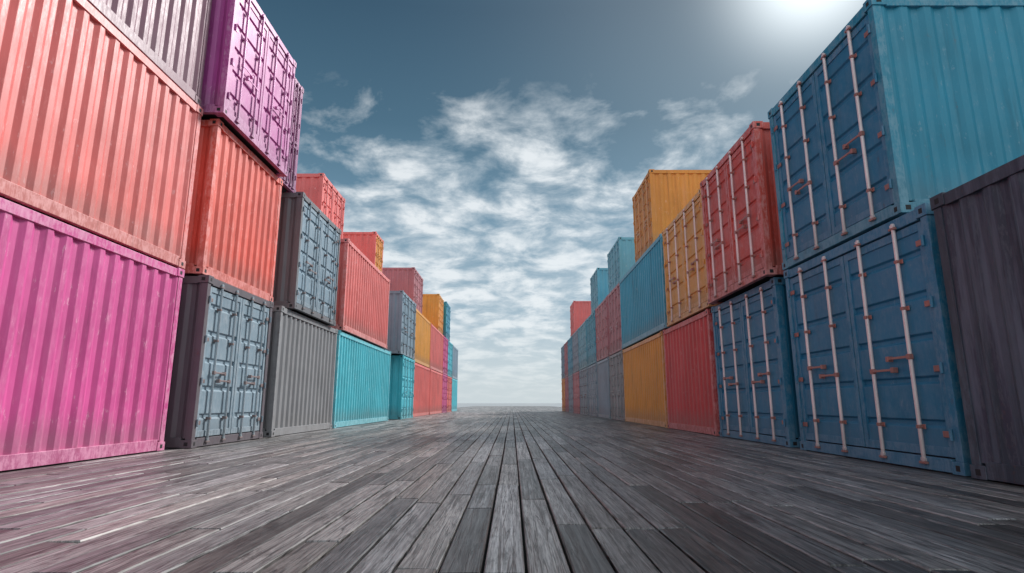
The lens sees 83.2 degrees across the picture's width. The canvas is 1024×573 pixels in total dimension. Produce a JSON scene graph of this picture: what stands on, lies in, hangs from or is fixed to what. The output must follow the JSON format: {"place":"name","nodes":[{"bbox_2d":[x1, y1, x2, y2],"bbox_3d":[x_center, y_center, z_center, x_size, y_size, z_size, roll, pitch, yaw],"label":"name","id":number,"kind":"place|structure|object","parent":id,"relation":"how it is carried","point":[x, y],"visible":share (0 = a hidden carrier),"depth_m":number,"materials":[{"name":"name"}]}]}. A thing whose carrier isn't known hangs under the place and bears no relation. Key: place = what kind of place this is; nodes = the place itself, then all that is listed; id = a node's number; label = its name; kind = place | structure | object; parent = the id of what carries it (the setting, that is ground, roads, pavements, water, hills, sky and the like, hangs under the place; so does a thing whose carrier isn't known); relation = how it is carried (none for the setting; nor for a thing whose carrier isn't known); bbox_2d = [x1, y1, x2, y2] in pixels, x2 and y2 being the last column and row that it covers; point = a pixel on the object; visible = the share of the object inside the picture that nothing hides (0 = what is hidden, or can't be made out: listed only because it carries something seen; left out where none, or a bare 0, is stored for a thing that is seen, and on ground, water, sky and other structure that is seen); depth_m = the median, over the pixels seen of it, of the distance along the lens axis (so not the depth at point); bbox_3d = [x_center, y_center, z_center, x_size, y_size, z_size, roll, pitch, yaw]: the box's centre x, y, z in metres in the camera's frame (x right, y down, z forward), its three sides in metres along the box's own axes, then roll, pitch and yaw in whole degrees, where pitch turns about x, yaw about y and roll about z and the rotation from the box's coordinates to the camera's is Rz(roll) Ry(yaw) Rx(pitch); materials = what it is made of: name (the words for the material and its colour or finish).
{"place":"outdoors","nodes":[
{"label":"outdoors","id":0,"kind":"place"},
{"bbox_2d":[457,403,561,407],"bbox_3d":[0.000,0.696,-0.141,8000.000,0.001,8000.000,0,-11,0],"label":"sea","id":1,"kind":"structure","parent":0,"point":[507,404],"depth_m":315.49,"materials":[{"name":"grey liquid"}]},
{"bbox_2d":[0,406,1023,572],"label":"wooden deck","id":2,"kind":"structure","parent":1,"relation":"on","point":[511,489],"depth_m":3.71,"materials":[{"name":"grey wood"}]},
{"bbox_2d":[0,197,184,470],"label":"shipping container","id":3,"kind":"object","parent":2,"relation":"on","point":[88,325],"visible":1,"depth_m":6.56,"materials":[{"name":"pink metal"}]},
{"bbox_2d":[0,0,202,268],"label":"shipping container","id":4,"kind":"object","parent":3,"relation":"on","point":[100,118],"visible":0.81,"depth_m":6.79,"materials":[{"name":"metal"}]},
{"bbox_2d":[87,0,211,106],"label":"shipping container","id":5,"kind":"object","parent":4,"relation":"on","point":[168,39],"visible":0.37,"depth_m":8.37,"materials":[{"name":"metal"}]},
{"bbox_2d":[164,275,273,447],"bbox_3d":[-7.716,1.339,9.911,6.092,2.602,2.483,0,-11,0],"label":"shipping container","id":6,"kind":"object","parent":2,"relation":"on","point":[219,375],"visible":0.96,"depth_m":9.25,"materials":[{"name":"metal"}]},
{"bbox_2d":[183,119,282,301],"bbox_3d":[-6.020,-1.208,10.533,2.443,2.602,2.732,0,-11,0],"label":"shipping container","id":7,"kind":"object","parent":6,"relation":"on","point":[232,237],"visible":0.46,"depth_m":9.98,"materials":[{"name":"metal"}]},
{"bbox_2d":[201,0,296,176],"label":"shipping container","id":8,"kind":"object","parent":7,"relation":"on","point":[248,83],"visible":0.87,"depth_m":10.35,"materials":[{"name":"metal"}]},
{"bbox_2d":[262,306,337,436],"bbox_3d":[-5.920,2.052,13.434,2.443,2.602,3.912,0,-11,0],"label":"shipping container","id":9,"kind":"object","parent":2,"relation":"on","point":[299,393],"visible":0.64,"depth_m":12.77,"materials":[{"name":"metal"}]},
{"bbox_2d":[273,192,340,325],"bbox_3d":[-7.616,-0.530,13.881,6.092,2.602,2.903,0,-11,0],"label":"shipping container","id":10,"kind":"object","parent":9,"relation":"on","point":[307,262],"visible":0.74,"depth_m":12.98,"materials":[{"name":"metal"}]},
{"bbox_2d":[278,78,303,191],"bbox_3d":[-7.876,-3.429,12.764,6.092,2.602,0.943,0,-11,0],"label":"shipping container","id":11,"kind":"object","parent":10,"relation":"on","point":[289,182],"visible":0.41,"depth_m":12.89,"materials":[{"name":"purple metal"}]},
{"bbox_2d":[332,330,390,427],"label":"shipping container","id":12,"kind":"object","parent":2,"relation":"on","point":[361,382],"visible":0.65,"depth_m":17.80,"materials":[{"name":"metal"}]},
{"bbox_2d":[329,238,389,348],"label":"shipping container","id":13,"kind":"object","parent":12,"relation":"on","point":[362,305],"visible":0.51,"depth_m":17.78,"materials":[{"name":"metal"}]},
{"bbox_2d":[343,232,383,271],"bbox_3d":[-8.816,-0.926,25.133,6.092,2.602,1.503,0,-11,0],"label":"shipping container","id":14,"kind":"object","parent":13,"relation":"on","point":[369,246],"visible":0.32,"depth_m":24.64,"materials":[{"name":"metal"}]},
{"bbox_2d":[388,355,414,418],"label":"shipping container","id":15,"kind":"object","parent":2,"relation":"on","point":[401,387],"visible":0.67,"depth_m":23.89,"materials":[{"name":"metal"}]},
{"bbox_2d":[385,290,416,359],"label":"shipping container","id":16,"kind":"object","parent":15,"relation":"on","point":[401,323],"visible":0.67,"depth_m":23.84,"materials":[{"name":"metal"}]},
{"bbox_2d":[413,363,429,416],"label":"shipping container","id":17,"kind":"object","parent":2,"relation":"on","point":[421,390],"visible":0.34,"depth_m":30.08,"materials":[{"name":"metal"}]},
{"bbox_2d":[414,309,430,367],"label":"shipping container","id":18,"kind":"object","parent":17,"relation":"on","point":[422,339],"visible":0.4,"depth_m":30.43,"materials":[{"name":"orange metal"}]},
{"bbox_2d":[382,267,422,313],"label":"shipping container","id":19,"kind":"object","parent":18,"relation":"on","point":[408,282],"visible":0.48,"depth_m":31.09,"materials":[{"name":"metal"}]},
{"bbox_2d":[429,369,442,414],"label":"shipping container","id":20,"kind":"object","parent":2,"relation":"on","point":[435,395],"visible":0.33,"depth_m":35.64,"materials":[{"name":"metal"}]},
{"bbox_2d":[430,323,443,373],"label":"shipping container","id":21,"kind":"object","parent":20,"relation":"on","point":[436,348],"visible":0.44,"depth_m":36.07,"materials":[{"name":"red metal"}]},
{"bbox_2d":[422,294,443,334],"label":"shipping container","id":22,"kind":"object","parent":21,"relation":"on","point":[432,309],"visible":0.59,"depth_m":38.57,"materials":[{"name":"orange metal"}]},
{"bbox_2d":[442,374,447,412],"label":"shipping container","id":23,"kind":"object","parent":2,"relation":"on","point":[444,394],"visible":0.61,"depth_m":40.21,"materials":[{"name":"metal"}]},
{"bbox_2d":[443,337,447,375],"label":"shipping container","id":24,"kind":"object","parent":23,"relation":"on","point":[445,354],"visible":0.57,"depth_m":40.78,"materials":[{"name":"pink metal"}]},
{"bbox_2d":[443,301,450,340],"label":"shipping container","id":25,"kind":"object","parent":24,"relation":"on","point":[446,320],"visible":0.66,"depth_m":41.74,"materials":[{"name":"metal"}]},
{"bbox_2d":[447,377,451,411],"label":"shipping container","id":26,"kind":"object","parent":2,"relation":"on","point":[449,392],"visible":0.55,"depth_m":43.32,"materials":[{"name":"red metal"}]},
{"bbox_2d":[447,340,452,377],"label":"shipping container","id":27,"kind":"object","parent":26,"relation":"on","point":[450,356],"visible":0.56,"depth_m":43.95,"materials":[{"name":"metal"}]},
{"bbox_2d":[451,378,457,411],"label":"shipping container","id":28,"kind":"object","parent":2,"relation":"on","point":[454,396],"visible":0.28,"depth_m":47.35,"materials":[{"name":"metal"}]},
{"bbox_2d":[452,345,457,379],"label":"shipping container","id":29,"kind":"object","parent":28,"relation":"on","point":[455,363],"visible":0.24,"depth_m":48.04,"materials":[{"name":"metal"}]},
{"bbox_2d":[561,378,564,410],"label":"shipping container","id":30,"kind":"object","parent":2,"relation":"on","point":[563,394],"visible":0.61,"depth_m":46.08,"materials":[{"name":"orange metal"}]},
{"bbox_2d":[561,345,565,378],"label":"shipping container","id":31,"kind":"object","parent":30,"relation":"on","point":[562,363],"visible":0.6,"depth_m":46.81,"materials":[{"name":"metal"}]},
{"bbox_2d":[565,377,568,411],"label":"shipping container","id":32,"kind":"object","parent":2,"relation":"on","point":[566,396],"visible":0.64,"depth_m":43.41,"materials":[{"name":"metal"}]},
{"bbox_2d":[564,342,567,376],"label":"shipping container","id":33,"kind":"object","parent":32,"relation":"on","point":[566,357],"visible":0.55,"depth_m":43.68,"materials":[{"name":"metal"}]},
{"bbox_2d":[568,374,573,412],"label":"shipping container","id":34,"kind":"object","parent":2,"relation":"on","point":[570,389],"visible":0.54,"depth_m":40.42,"materials":[{"name":"metal"}]},
{"bbox_2d":[567,336,572,375],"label":"shipping container","id":35,"kind":"object","parent":34,"relation":"on","point":[570,361],"visible":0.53,"depth_m":41.02,"materials":[{"name":"metal"}]},
{"bbox_2d":[570,301,590,336],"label":"shipping container","id":36,"kind":"object","parent":35,"relation":"on","point":[580,312],"visible":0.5,"depth_m":41.23,"materials":[{"name":"metal"}]},
{"bbox_2d":[573,371,579,413],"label":"shipping container","id":37,"kind":"object","parent":2,"relation":"on","point":[576,396],"visible":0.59,"depth_m":36.88,"materials":[{"name":"metal"}]},
{"bbox_2d":[572,329,579,373],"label":"shipping container","id":38,"kind":"object","parent":37,"relation":"on","point":[575,352],"visible":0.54,"depth_m":37.42,"materials":[{"name":"metal"}]},
{"bbox_2d":[579,367,587,414],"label":"shipping container","id":39,"kind":"object","parent":2,"relation":"on","point":[583,383],"visible":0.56,"depth_m":33.14,"materials":[{"name":"metal"}]},
{"bbox_2d":[578,320,586,369],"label":"shipping container","id":40,"kind":"object","parent":39,"relation":"on","point":[582,344],"visible":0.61,"depth_m":33.68,"materials":[{"name":"metal"}]},
{"bbox_2d":[587,363,597,416],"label":"shipping container","id":41,"kind":"object","parent":2,"relation":"on","point":[592,391],"visible":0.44,"depth_m":29.47,"materials":[{"name":"metal"}]},
{"bbox_2d":[586,310,596,366],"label":"shipping container","id":42,"kind":"object","parent":41,"relation":"on","point":[591,337],"visible":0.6,"depth_m":30.08,"materials":[{"name":"metal"}]},
{"bbox_2d":[590,268,608,313],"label":"shipping container","id":43,"kind":"object","parent":42,"relation":"on","point":[599,286],"visible":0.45,"depth_m":31.20,"materials":[{"name":"metal"}]},
{"bbox_2d":[596,357,610,418],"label":"shipping container","id":44,"kind":"object","parent":2,"relation":"on","point":[603,387],"visible":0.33,"depth_m":26.06,"materials":[{"name":"metal"}]},
{"bbox_2d":[595,296,608,361],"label":"shipping container","id":45,"kind":"object","parent":44,"relation":"on","point":[602,334],"visible":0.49,"depth_m":26.43,"materials":[{"name":"metal"}]},
{"bbox_2d":[609,350,624,420],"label":"shipping container","id":46,"kind":"object","parent":2,"relation":"on","point":[617,400],"visible":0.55,"depth_m":22.67,"materials":[{"name":"metal"}]},
{"bbox_2d":[607,283,622,355],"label":"shipping container","id":47,"kind":"object","parent":46,"relation":"on","point":[614,322],"visible":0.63,"depth_m":23.33,"materials":[{"name":"metal"}]},
{"bbox_2d":[607,237,634,292],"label":"shipping container","id":48,"kind":"object","parent":47,"relation":"on","point":[621,258],"visible":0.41,"depth_m":25.43,"materials":[{"name":"metal"}]},
{"bbox_2d":[622,331,667,427],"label":"shipping container","id":49,"kind":"object","parent":2,"relation":"on","point":[645,396],"visible":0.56,"depth_m":17.81,"materials":[{"name":"orange metal"}]},
{"bbox_2d":[619,234,669,348],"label":"shipping container","id":50,"kind":"object","parent":49,"relation":"on","point":[643,300],"visible":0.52,"depth_m":17.85,"materials":[{"name":"metal"}]},
{"bbox_2d":[663,309,719,435],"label":"shipping container","id":51,"kind":"object","parent":2,"relation":"on","point":[691,380],"visible":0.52,"depth_m":13.25,"materials":[{"name":"red metal"}]},
{"bbox_2d":[662,188,718,326],"bbox_3d":[7.096,-0.540,13.832,6.092,2.602,3.303,0,-11,0],"label":"shipping container","id":52,"kind":"object","parent":51,"relation":"on","point":[686,286],"visible":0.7,"depth_m":13.59,"materials":[{"name":"orange metal"}]},
{"bbox_2d":[711,277,800,447],"bbox_3d":[7.156,1.418,10.298,6.092,2.602,2.953,0,-11,0],"label":"shipping container","id":53,"kind":"object","parent":2,"relation":"on","point":[757,397],"visible":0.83,"depth_m":9.79,"materials":[{"name":"blue metal"}]},
{"bbox_2d":[700,121,784,303],"bbox_3d":[6.996,-1.190,10.622,6.092,2.602,2.753,0,-11,0],"label":"shipping container","id":54,"kind":"object","parent":53,"relation":"on","point":[743,248],"visible":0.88,"depth_m":10.06,"materials":[{"name":"metal"}]},
{"bbox_2d":[783,203,971,475],"bbox_3d":[7.116,0.743,6.966,6.092,2.602,3.053,0,-11,0],"label":"shipping container","id":55,"kind":"object","parent":2,"relation":"on","point":[875,366],"visible":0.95,"depth_m":6.45,"materials":[{"name":"blue metal"}]},
{"bbox_2d":[768,0,1023,269],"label":"shipping container","id":56,"kind":"object","parent":55,"relation":"on","point":[881,112],"visible":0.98,"depth_m":6.55,"materials":[{"name":"metal"}]},
{"bbox_2d":[929,155,1023,484],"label":"shipping container","id":57,"kind":"object","parent":2,"relation":"on","point":[979,221],"visible":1,"depth_m":4.95,"materials":[{"name":"metal"}]},
{"bbox_2d":[256,0,865,402],"label":"sky","id":58,"kind":"structure","parent":0,"point":[497,151],"materials":[{"name":"blue"}]},
{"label":"shipping container","id":59,"kind":"object","parent":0,"visible":0},
{"bbox_2d":[632,169,711,262],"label":"shipping container","id":60,"kind":"object","parent":59,"relation":"on","point":[661,199],"visible":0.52,"depth_m":18.05,"materials":[{"name":"orange metal"}]},
{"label":"shipping container","id":61,"kind":"object","parent":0,"visible":0},
{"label":"shipping container","id":62,"kind":"object","parent":61,"relation":"on","visible":0},
{"bbox_2d":[296,173,345,238],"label":"shipping container","id":63,"kind":"object","parent":62,"relation":"on","point":[323,195],"visible":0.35,"depth_m":18.57,"materials":[{"name":"metal"}]}
]}

